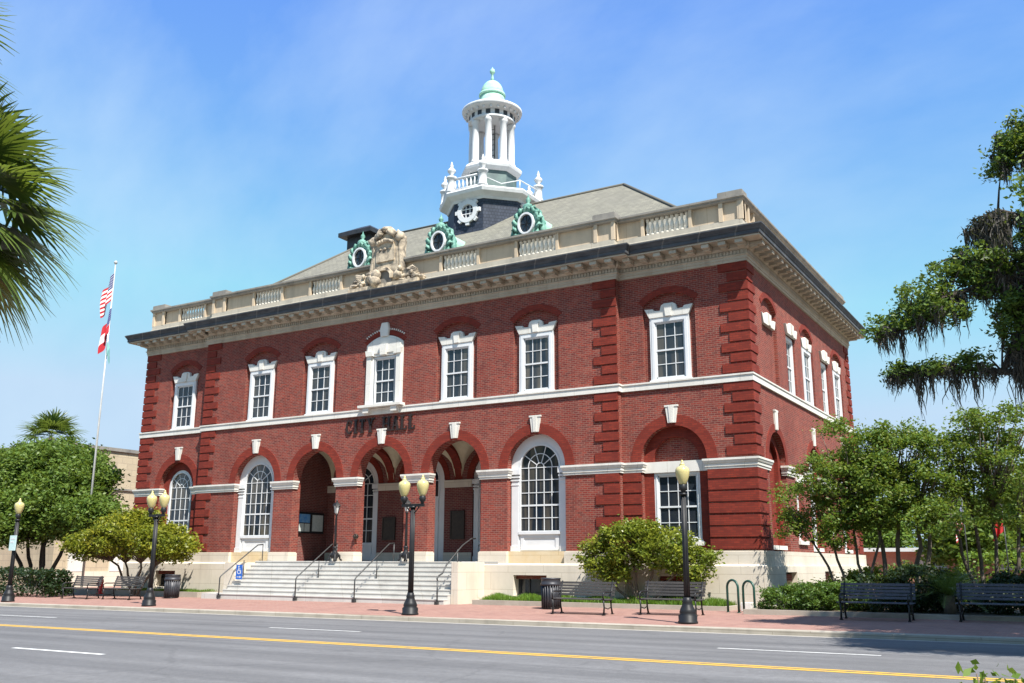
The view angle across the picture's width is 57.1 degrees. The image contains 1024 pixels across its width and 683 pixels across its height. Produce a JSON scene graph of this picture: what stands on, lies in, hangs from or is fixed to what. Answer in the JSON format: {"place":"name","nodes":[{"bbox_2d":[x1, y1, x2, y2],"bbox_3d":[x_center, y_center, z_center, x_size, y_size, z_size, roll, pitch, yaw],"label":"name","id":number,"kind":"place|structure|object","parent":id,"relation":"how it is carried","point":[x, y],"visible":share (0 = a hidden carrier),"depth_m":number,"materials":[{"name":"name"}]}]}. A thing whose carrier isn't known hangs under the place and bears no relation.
{"place":"outdoors","nodes":[
{"label":"outdoors","id":0,"kind":"place"},
{"bbox_2d":[0,606,1023,682],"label":"road","id":1,"kind":"structure","parent":0,"point":[139,657],"depth_m":16.26,"materials":[{"name":"grey asphalt"}]},
{"bbox_2d":[7,615,880,655],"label":"road lane marking","id":2,"kind":"object","parent":1,"relation":"on","point":[360,631],"visible":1,"depth_m":17.08,"materials":[{"name":"white paint"}]},
{"bbox_2d":[0,624,1020,680],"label":"road centre line","id":3,"kind":"object","parent":1,"relation":"on","point":[557,654],"visible":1,"depth_m":15.59,"materials":[{"name":"yellow paint"}]},
{"bbox_2d":[0,625,1022,682],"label":"road centre line","id":4,"kind":"object","parent":1,"relation":"on","point":[551,655],"visible":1,"depth_m":15.41,"materials":[{"name":"yellow paint"}]},
{"bbox_2d":[0,602,1023,643],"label":"kerb","id":5,"kind":"structure","parent":1,"relation":"on","point":[923,637],"depth_m":24.86,"materials":[{"name":"concrete"}]},
{"bbox_2d":[6,606,1023,644],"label":"gutter","id":6,"kind":"object","parent":1,"relation":"on","point":[566,627],"visible":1,"depth_m":24.62,"materials":[{"name":"concrete"}]},
{"bbox_2d":[0,586,1023,636],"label":"pavement","id":7,"kind":"structure","parent":0,"point":[733,618],"depth_m":28.04,"materials":[{"name":"brick"}]},
{"bbox_2d":[1,498,24,601],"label":"street lamp","id":8,"kind":"object","parent":7,"relation":"on","point":[8,593],"visible":1,"depth_m":39.39,"materials":[{"name":"black metal"}]},
{"bbox_2d":[9,535,16,550],"bbox_3d":[-20.955,8.464,39.565,0.460,0.620,0.061,-8,-15,30],"label":"street sign","id":9,"kind":"object","parent":8,"relation":"attached to","point":[12,543],"visible":1,"depth_m":39.53,"materials":[{"name":"white metal"}]},
{"bbox_2d":[0,566,73,597],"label":"clipped hedge","id":10,"kind":"object","parent":7,"relation":"on","point":[50,584],"visible":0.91,"depth_m":42.97,"materials":[{"name":"green plant"}]},
{"bbox_2d":[16,407,88,442],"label":"fan palm","id":11,"kind":"object","parent":7,"relation":"on","point":[61,424],"visible":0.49,"depth_m":64.69,"materials":[{"name":"green plant"}]},
{"bbox_2d":[0,435,133,586],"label":"broad leaved tree","id":12,"kind":"object","parent":7,"relation":"on","point":[48,484],"visible":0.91,"depth_m":49.87,"materials":[{"name":"green plant"}]},
{"bbox_2d":[0,443,139,586],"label":"building","id":13,"kind":"structure","parent":7,"relation":"on","point":[126,460],"depth_m":61.13,"materials":[{"name":"stone"}]},
{"bbox_2d":[61,575,103,598],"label":"park bench","id":14,"kind":"object","parent":7,"relation":"on","point":[87,581],"visible":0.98,"depth_m":41.16,"materials":[{"name":"black metal"}]},
{"bbox_2d":[80,261,117,586],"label":"flagpole","id":15,"kind":"object","parent":7,"relation":"on","point":[94,465],"visible":0.74,"depth_m":49.89,"materials":[{"name":"metal"}]},
{"bbox_2d":[98,308,111,353],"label":"three bar flag","id":16,"kind":"object","parent":15,"relation":"attached to","point":[103,336],"visible":1,"depth_m":51.00,"materials":[{"name":"red fabric"}]},
{"bbox_2d":[100,274,113,317],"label":"stars and stripes flag","id":17,"kind":"object","parent":15,"relation":"attached to","point":[106,298],"visible":1,"depth_m":51.61,"materials":[{"name":"red fabric"}]},
{"bbox_2d":[106,339,109,362],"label":"green pennant","id":18,"kind":"object","parent":15,"relation":"hanging from","point":[108,351],"visible":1,"depth_m":50.59,"materials":[{"name":"teal fabric"}]},
{"bbox_2d":[96,579,103,593],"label":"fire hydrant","id":19,"kind":"object","parent":7,"relation":"on","point":[100,589],"visible":0.38,"depth_m":43.19,"materials":[{"name":"red metal"}]},
{"bbox_2d":[0,587,222,597],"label":"planter kerb","id":20,"kind":"structure","parent":7,"relation":"on","point":[142,593],"depth_m":43.24,"materials":[{"name":"concrete"}]},
{"label":"planter soil","id":21,"kind":"structure","parent":20,"relation":"in","visible":0},
{"bbox_2d":[115,587,215,591],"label":"grass","id":22,"kind":"structure","parent":21,"relation":"on","point":[184,590],"depth_m":42.28,"materials":[{"name":"green plant"}]},
{"bbox_2d":[101,576,145,599],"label":"park bench","id":23,"kind":"object","parent":7,"relation":"on","point":[119,580],"visible":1,"depth_m":40.11,"materials":[{"name":"black metal"}]},
{"bbox_2d":[56,505,204,595],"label":"golden leaved tree","id":24,"kind":"object","parent":7,"relation":"on","point":[126,536],"visible":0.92,"depth_m":42.18,"materials":[{"name":"green plant"}]},
{"bbox_2d":[141,490,169,605],"bbox_3d":[-13.453,7.730,35.393,1.104,4.260,0.520,-8,-15,30],"label":"street lamp","id":25,"kind":"object","parent":7,"relation":"on","point":[149,595],"visible":1,"depth_m":35.43,"materials":[{"name":"black metal"}]},
{"bbox_2d":[164,574,180,597],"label":"litter bin","id":26,"kind":"object","parent":7,"relation":"on","point":[171,589],"visible":1,"depth_m":40.13,"materials":[{"name":"metal"}]},
{"bbox_2d":[398,475,428,614],"bbox_3d":[-3.111,6.288,29.299,1.104,4.260,0.520,-8,-15,30],"label":"street lamp","id":27,"kind":"object","parent":7,"relation":"on","point":[410,607],"visible":1,"depth_m":29.34,"materials":[{"name":"black metal"}]},
{"bbox_2d":[121,67,868,606],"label":"city hall","id":28,"kind":"structure","parent":7,"relation":"on","point":[535,387],"depth_m":37.95,"materials":[{"name":"brick"}]},
{"bbox_2d":[160,574,172,585],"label":"basement window","id":29,"kind":"structure","parent":28,"relation":"in","point":[162,575],"depth_m":45.29,"materials":[{"name":"glass"}]},
{"bbox_2d":[166,470,191,534],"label":"window","id":30,"kind":"structure","parent":28,"relation":"in","point":[179,505],"depth_m":45.97,"materials":[{"name":"white paint"}]},
{"bbox_2d":[170,372,199,429],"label":"window","id":31,"kind":"structure","parent":28,"relation":"in","point":[185,386],"depth_m":46.82,"materials":[{"name":"white paint"}]},
{"bbox_2d":[216,544,263,597],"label":"handrail","id":32,"kind":"object","parent":28,"relation":"attached to","point":[218,596],"visible":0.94,"depth_m":40.25,"materials":[{"name":"metal"}]},
{"bbox_2d":[235,563,242,578],"bbox_3d":[-11.571,9.700,39.782,0.534,0.666,0.038,-9,-16,34],"label":"access sign","id":33,"kind":"object","parent":32,"relation":"hanging from","point":[239,569],"visible":1,"depth_m":39.72,"materials":[{"name":"blue metal"}]},
{"bbox_2d":[234,455,273,551],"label":"window","id":34,"kind":"structure","parent":28,"relation":"in","point":[255,499],"depth_m":42.91,"materials":[{"name":"white paint"}]},
{"bbox_2d":[246,359,277,420],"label":"window","id":35,"kind":"structure","parent":28,"relation":"in","point":[262,376],"depth_m":43.82,"materials":[{"name":"white paint"}]},
{"bbox_2d":[298,512,323,533],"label":"notice board","id":36,"kind":"object","parent":28,"relation":"attached to","point":[311,523],"visible":0.78,"depth_m":43.00,"materials":[{"name":"black glass"}]},
{"bbox_2d":[292,543,337,600],"bbox_3d":[-7.922,9.284,38.126,0.120,2.245,2.412,-8,-15,30],"label":"handrail","id":37,"kind":"object","parent":28,"relation":"attached to","point":[294,598],"visible":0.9,"depth_m":37.82,"materials":[{"name":"metal"}]},
{"bbox_2d":[304,351,337,414],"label":"window","id":38,"kind":"structure","parent":28,"relation":"in","point":[321,367],"depth_m":41.99,"materials":[{"name":"white paint"}]},
{"bbox_2d":[327,500,341,560],"bbox_3d":[-7.332,7.850,39.200,0.489,2.532,0.488,-8,-15,30],"label":"standing lantern","id":39,"kind":"object","parent":28,"relation":"on","point":[334,555],"visible":1,"depth_m":39.09,"materials":[{"name":"black metal"}]},
{"bbox_2d":[362,462,378,560],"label":"window","id":40,"kind":"structure","parent":28,"relation":"in","point":[369,541],"depth_m":42.93,"materials":[{"name":"glass"}]},
{"bbox_2d":[352,543,394,601],"bbox_3d":[-5.350,8.940,36.619,0.120,2.245,2.412,-8,-15,30],"label":"handrail","id":41,"kind":"object","parent":28,"relation":"attached to","point":[353,599],"visible":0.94,"depth_m":36.64,"materials":[{"name":"metal"}]},
{"bbox_2d":[372,355,395,403],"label":"window","id":42,"kind":"structure","parent":28,"relation":"in","point":[384,369],"depth_m":40.14,"materials":[{"name":"white paint"}]},
{"bbox_2d":[381,517,395,539],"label":"wall plaque","id":43,"kind":"object","parent":28,"relation":"attached to","point":[388,527],"depth_m":42.05,"materials":[{"name":"brown metal"}]},
{"bbox_2d":[398,497,411,561],"bbox_3d":[-4.187,7.429,37.357,0.489,2.532,0.488,-8,-15,30],"label":"standing lantern","id":44,"kind":"object","parent":28,"relation":"on","point":[404,554],"visible":0.84,"depth_m":37.21,"materials":[{"name":"black metal"}]},
{"bbox_2d":[434,462,444,560],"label":"door","id":45,"kind":"structure","parent":28,"relation":"in","point":[440,490],"depth_m":40.96,"materials":[{"name":"white paint"}]},
{"bbox_2d":[434,538,475,604],"bbox_3d":[-2.060,8.443,34.781,0.120,2.395,2.540,-8,-15,30],"label":"handrail","id":46,"kind":"object","parent":28,"relation":"attached to","point":[436,602],"visible":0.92,"depth_m":34.18,"materials":[{"name":"metal"}]},
{"bbox_2d":[450,510,464,538],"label":"wall plaque","id":47,"kind":"object","parent":28,"relation":"attached to","point":[457,524],"depth_m":40.21,"materials":[{"name":"brown metal"}]},
{"bbox_2d":[439,331,476,401],"bbox_3d":[-2.236,0.990,38.276,1.853,2.865,0.210,-8,-15,30],"label":"window","id":48,"kind":"structure","parent":28,"relation":"in","point":[457,350],"depth_m":38.28,"materials":[{"name":"white paint"}]},
{"bbox_2d":[472,461,480,561],"bbox_3d":[-0.681,6.890,39.581,2.288,4.610,0.230,-8,-15,30],"label":"window","id":49,"kind":"structure","parent":28,"relation":"in","point":[477,483],"depth_m":39.94,"materials":[{"name":"white paint"}]},
{"bbox_2d":[519,579,540,595],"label":"basement window","id":50,"kind":"structure","parent":28,"relation":"in","point":[527,586],"depth_m":34.77,"materials":[{"name":"glass"}]},
{"bbox_2d":[515,320,557,393],"bbox_3d":[0.935,0.565,36.418,1.853,2.865,0.210,-8,-15,30],"label":"window","id":51,"kind":"structure","parent":28,"relation":"in","point":[536,341],"depth_m":36.43,"materials":[{"name":"white paint"}]},
{"bbox_2d":[510,434,565,550],"bbox_3d":[1.039,5.662,35.429,2.540,4.390,0.230,-8,-15,30],"label":"window","id":52,"kind":"structure","parent":28,"relation":"in","point":[538,491],"depth_m":35.47,"materials":[{"name":"white paint"}]},
{"bbox_2d":[645,302,692,381],"bbox_3d":[5.686,0.001,33.941,1.853,2.865,0.210,-8,-15,30],"label":"window","id":53,"kind":"structure","parent":28,"relation":"in","point":[670,342],"depth_m":33.95,"materials":[{"name":"white paint"}]},
{"bbox_2d":[654,471,703,540],"bbox_3d":[5.797,5.754,32.815,1.780,2.410,0.170,-8,-15,30],"label":"window","id":54,"kind":"structure","parent":28,"relation":"in","point":[667,497],"depth_m":32.88,"materials":[{"name":"white paint"}]},
{"bbox_2d":[663,581,696,598],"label":"basement window","id":55,"kind":"structure","parent":28,"relation":"in","point":[692,597],"depth_m":32.15,"materials":[{"name":"glass"}]},
{"bbox_2d":[785,335,795,395],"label":"window","id":56,"kind":"structure","parent":28,"relation":"in","point":[791,381],"depth_m":37.20,"materials":[{"name":"white paint"}]},
{"bbox_2d":[800,337,813,405],"bbox_3d":[12.274,1.259,39.172,0.210,2.865,1.753,-8,-15,30],"label":"window","id":57,"kind":"structure","parent":28,"relation":"in","point":[805,347],"depth_m":39.30,"materials":[{"name":"white paint"}]},
{"bbox_2d":[809,465,817,547],"bbox_3d":[12.004,6.463,38.100,0.130,3.700,1.600,-8,-15,30],"label":"window","id":58,"kind":"structure","parent":28,"relation":"in","point":[809,465],"depth_m":38.41,"materials":[{"name":"white paint"}]},
{"bbox_2d":[820,362,828,413],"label":"window","id":59,"kind":"structure","parent":28,"relation":"in","point":[823,371],"depth_m":41.90,"materials":[{"name":"white paint"}]},
{"bbox_2d":[831,361,842,419],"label":"window","id":60,"kind":"structure","parent":28,"relation":"in","point":[835,369],"depth_m":43.90,"materials":[{"name":"white paint"}]},
{"bbox_2d":[540,578,560,608],"bbox_3d":[1.272,8.224,30.760,0.690,0.980,0.690,-8,-15,30],"label":"litter bin","id":61,"kind":"object","parent":7,"relation":"on","point":[549,586],"visible":0.92,"depth_m":30.53,"materials":[{"name":"metal"}]},
{"bbox_2d":[550,580,615,615],"bbox_3d":[2.116,7.704,28.337,1.900,0.974,0.743,-8,-15,30],"label":"park bench","id":62,"kind":"object","parent":7,"relation":"on","point":[580,588],"visible":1,"depth_m":28.53,"materials":[{"name":"black metal"}]},
{"bbox_2d":[472,599,740,610],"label":"planter kerb","id":63,"kind":"structure","parent":7,"relation":"on","point":[580,604],"depth_m":31.15,"materials":[{"name":"concrete"}]},
{"label":"planter soil","id":64,"kind":"structure","parent":63,"relation":"in","visible":0},
{"bbox_2d":[479,592,736,605],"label":"grass","id":65,"kind":"structure","parent":64,"relation":"on","point":[712,601],"depth_m":31.30,"materials":[{"name":"green plant"}]},
{"bbox_2d":[570,514,727,600],"bbox_3d":[4.540,7.288,31.373,5.460,3.118,2.332,-8,-15,30],"label":"spreading shrub","id":66,"kind":"object","parent":64,"relation":"on","point":[648,544],"visible":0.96,"depth_m":31.28,"materials":[{"name":"green plant"}]},
{"bbox_2d":[637,580,705,615],"bbox_3d":[4.654,7.500,27.538,1.900,0.974,0.743,-8,-15,30],"label":"park bench","id":67,"kind":"object","parent":7,"relation":"on","point":[657,588],"visible":0.98,"depth_m":27.80,"materials":[{"name":"black metal"}]},
{"bbox_2d":[675,460,697,623],"bbox_3d":[4.588,5.263,24.990,0.520,4.260,0.520,-8,-15,30],"label":"street lamp","id":68,"kind":"object","parent":7,"relation":"on","point":[687,614],"visible":1,"depth_m":24.84,"materials":[{"name":"black metal"}]},
{"bbox_2d":[726,579,740,612],"bbox_3d":[6.612,7.609,28.207,0.140,0.975,0.580,9,-16,-32],"label":"bike hoop","id":69,"kind":"object","parent":7,"relation":"on","point":[727,593],"visible":1,"depth_m":28.25,"materials":[{"name":"green metal"}]},
{"bbox_2d":[742,580,755,608],"bbox_3d":[7.126,7.676,28.353,0.140,0.975,0.580,9,-16,-32],"label":"bike hoop","id":70,"kind":"object","parent":7,"relation":"on","point":[743,596],"visible":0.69,"depth_m":28.42,"materials":[{"name":"green metal"}]},
{"bbox_2d":[836,582,915,621],"bbox_3d":[9.625,6.873,24.915,1.900,0.974,0.743,-8,-15,30],"label":"park bench","id":71,"kind":"object","parent":7,"relation":"on","point":[858,587],"visible":1,"depth_m":25.12,"materials":[{"name":"black metal"}]},
{"bbox_2d":[743,604,1023,621],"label":"planter kerb","id":72,"kind":"structure","parent":7,"relation":"on","point":[756,611],"depth_m":25.57,"materials":[{"name":"concrete"}]},
{"bbox_2d":[764,600,1023,616],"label":"planter soil","id":73,"kind":"structure","parent":72,"relation":"in","point":[976,613],"depth_m":26.45,"materials":[{"name":"brown soil"}]},
{"bbox_2d":[756,578,822,609],"bbox_3d":[8.435,7.716,28.670,2.831,1.049,1.893,8,-15,-30],"label":"juniper","id":74,"kind":"object","parent":73,"relation":"on","point":[770,595],"visible":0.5,"depth_m":28.23,"materials":[{"name":"green plant"}]},
{"bbox_2d":[785,577,871,610],"bbox_3d":[9.373,7.506,27.890,2.520,1.095,2.130,-1,-13,7],"label":"juniper","id":75,"kind":"object","parent":73,"relation":"on","point":[828,593],"visible":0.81,"depth_m":27.48,"materials":[{"name":"green plant"}]},
{"bbox_2d":[767,412,915,599],"bbox_3d":[10.394,5.306,29.916,4.671,6.316,3.287,-8,-15,30],"label":"crape myrtle","id":76,"kind":"object","parent":73,"relation":"on","point":[829,472],"visible":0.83,"depth_m":29.66,"materials":[{"name":"green plant"}]},
{"bbox_2d":[820,563,894,605],"bbox_3d":[11.399,8.045,31.015,3.009,1.494,2.127,-1,-13,3],"label":"rounded shrub","id":77,"kind":"object","parent":73,"relation":"on","point":[876,571],"visible":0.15,"depth_m":31.05,"materials":[{"name":"green plant"}]},
{"bbox_2d":[806,416,981,607],"bbox_3d":[11.815,5.286,29.295,5.278,6.072,3.338,-8,-15,30],"label":"crape myrtle","id":78,"kind":"object","parent":73,"relation":"on","point":[934,518],"visible":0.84,"depth_m":28.83,"materials":[{"name":"green plant"}]},
{"bbox_2d":[849,561,958,612],"bbox_3d":[11.221,7.088,27.093,3.119,1.558,2.350,-8,-15,30],"label":"rounded shrub","id":79,"kind":"object","parent":73,"relation":"on","point":[922,604],"visible":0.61,"depth_m":26.70,"materials":[{"name":"green plant"}]},
{"bbox_2d":[879,560,981,606],"bbox_3d":[13.718,8.025,31.146,3.558,1.613,2.606,-8,-15,30],"label":"rounded shrub","id":80,"kind":"object","parent":73,"relation":"on","point":[956,572],"visible":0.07,"depth_m":30.52,"materials":[{"name":"green plant"}]},
{"bbox_2d":[903,571,993,613],"bbox_3d":[12.047,6.943,26.013,2.516,1.187,2.498,-8,-15,30],"label":"sago palm","id":81,"kind":"object","parent":73,"relation":"on","point":[949,602],"visible":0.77,"depth_m":25.83,"materials":[{"name":"green plant"}]},
{"bbox_2d":[923,582,992,612],"bbox_3d":[12.858,7.432,27.240,2.012,0.980,1.701,-8,-15,30],"label":"rounded shrub","id":82,"kind":"object","parent":73,"relation":"on","point":[970,608],"visible":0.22,"depth_m":26.77,"materials":[{"name":"green plant"}]},
{"bbox_2d":[961,498,968,565],"bbox_3d":[15.943,7.139,33.048,0.097,4.100,0.093,-8,-15,30],"label":"flagpole","id":83,"kind":"object","parent":73,"relation":"on","point":[965,538],"visible":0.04,"depth_m":33.08,"materials":[{"name":"metal"}]},
{"bbox_2d":[956,505,963,542],"bbox_3d":[15.780,6.435,33.247,0.276,1.339,0.185,-8,-15,30],"label":"striped flag","id":84,"kind":"object","parent":83,"relation":"hanging from","point":[959,527],"visible":0.2,"depth_m":33.21,"materials":[{"name":"fabric"}]},
{"bbox_2d":[931,398,1023,609],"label":"crape myrtle","id":85,"kind":"object","parent":73,"relation":"on","point":[993,483],"visible":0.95,"depth_m":28.57,"materials":[{"name":"green plant"}]},
{"bbox_2d":[955,549,1023,600],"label":"clipped hedge","id":86,"kind":"object","parent":73,"relation":"on","point":[974,555],"visible":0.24,"depth_m":34.97,"materials":[{"name":"green plant"}]},
{"bbox_2d":[973,568,1023,615],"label":"rounded shrub","id":87,"kind":"object","parent":73,"relation":"on","point":[1004,577],"visible":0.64,"depth_m":25.60,"materials":[{"name":"green plant"}]},
{"bbox_2d":[1000,504,1009,574],"bbox_3d":[17.004,7.293,32.355,0.097,3.490,0.093,-8,-15,30],"label":"flagpole","id":88,"kind":"object","parent":73,"relation":"on","point":[1006,546],"visible":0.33,"depth_m":32.39,"materials":[{"name":"metal"}]},
{"bbox_2d":[995,519,1003,538],"bbox_3d":[16.814,6.441,32.624,0.346,0.929,0.156,-4,-14,17],"label":"red flag","id":89,"kind":"object","parent":88,"relation":"hanging from","point":[999,531],"visible":0.39,"depth_m":32.59,"materials":[{"name":"red fabric"}]},
{"bbox_2d":[861,496,921,547],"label":"background tree","id":90,"kind":"object","parent":7,"relation":"on","point":[889,540],"visible":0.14,"depth_m":82.91,"materials":[{"name":"green plant"}]},
{"bbox_2d":[859,105,1023,425],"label":"live oak","id":91,"kind":"object","parent":7,"relation":"on","point":[987,269],"visible":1,"depth_m":21.46,"materials":[{"name":"green plant"}]},
{"bbox_2d":[863,547,1023,582],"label":"brick building","id":92,"kind":"structure","parent":7,"relation":"on","point":[907,554],"depth_m":72.30,"materials":[{"name":"paint"}]},
{"bbox_2d":[919,554,945,569],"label":"window","id":93,"kind":"structure","parent":92,"relation":"in","point":[921,561],"depth_m":71.39,"materials":[{"name":"grey glass"}]},
{"bbox_2d":[999,557,1023,569],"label":"window","id":94,"kind":"structure","parent":92,"relation":"in","point":[1002,566],"depth_m":68.75,"materials":[{"name":"black glass"}]},
{"bbox_2d":[955,582,1023,621],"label":"park bench","id":95,"kind":"object","parent":7,"relation":"on","point":[960,593],"visible":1,"depth_m":24.14,"materials":[{"name":"black metal"}]},
{"bbox_2d":[972,461,1023,565],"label":"background tree","id":96,"kind":"object","parent":7,"relation":"on","point":[1014,505],"visible":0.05,"depth_m":67.68,"materials":[{"name":"green plant"}]},
{"label":"lawn","id":97,"kind":"structure","parent":7,"relation":"on","visible":0},
{"bbox_2d":[903,493,1023,579],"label":"background tree","id":98,"kind":"object","parent":97,"relation":"on","point":[945,549],"visible":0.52,"depth_m":63.81,"materials":[{"name":"green plant"}]},
{"bbox_2d":[0,0,1023,547],"label":"sky","id":99,"kind":"structure","parent":0,"point":[212,146],"materials":[{"name":"blue"}]},
{"bbox_2d":[741,602,753,610],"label":"stone block","id":100,"kind":"structure","parent":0,"point":[749,605],"depth_m":28.93,"materials":[{"name":"beige stone"}]},
{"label":"pavement","id":101,"kind":"structure","parent":0,"visible":0},
{"bbox_2d":[0,2,21,143],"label":"fan palm","id":102,"kind":"object","parent":101,"relation":"on","point":[8,51],"visible":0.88,"depth_m":8.96,"materials":[{"name":"green plant"}]},
{"bbox_2d":[0,81,92,350],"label":"fan palm","id":103,"kind":"object","parent":101,"relation":"on","point":[25,212],"visible":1,"depth_m":9.02,"materials":[{"name":"green plant"}]},
{"bbox_2d":[955,659,1023,682],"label":"leafy shrub","id":104,"kind":"object","parent":101,"relation":"on","point":[982,675],"visible":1,"depth_m":3.98,"materials":[{"name":"green plant"}]}
]}

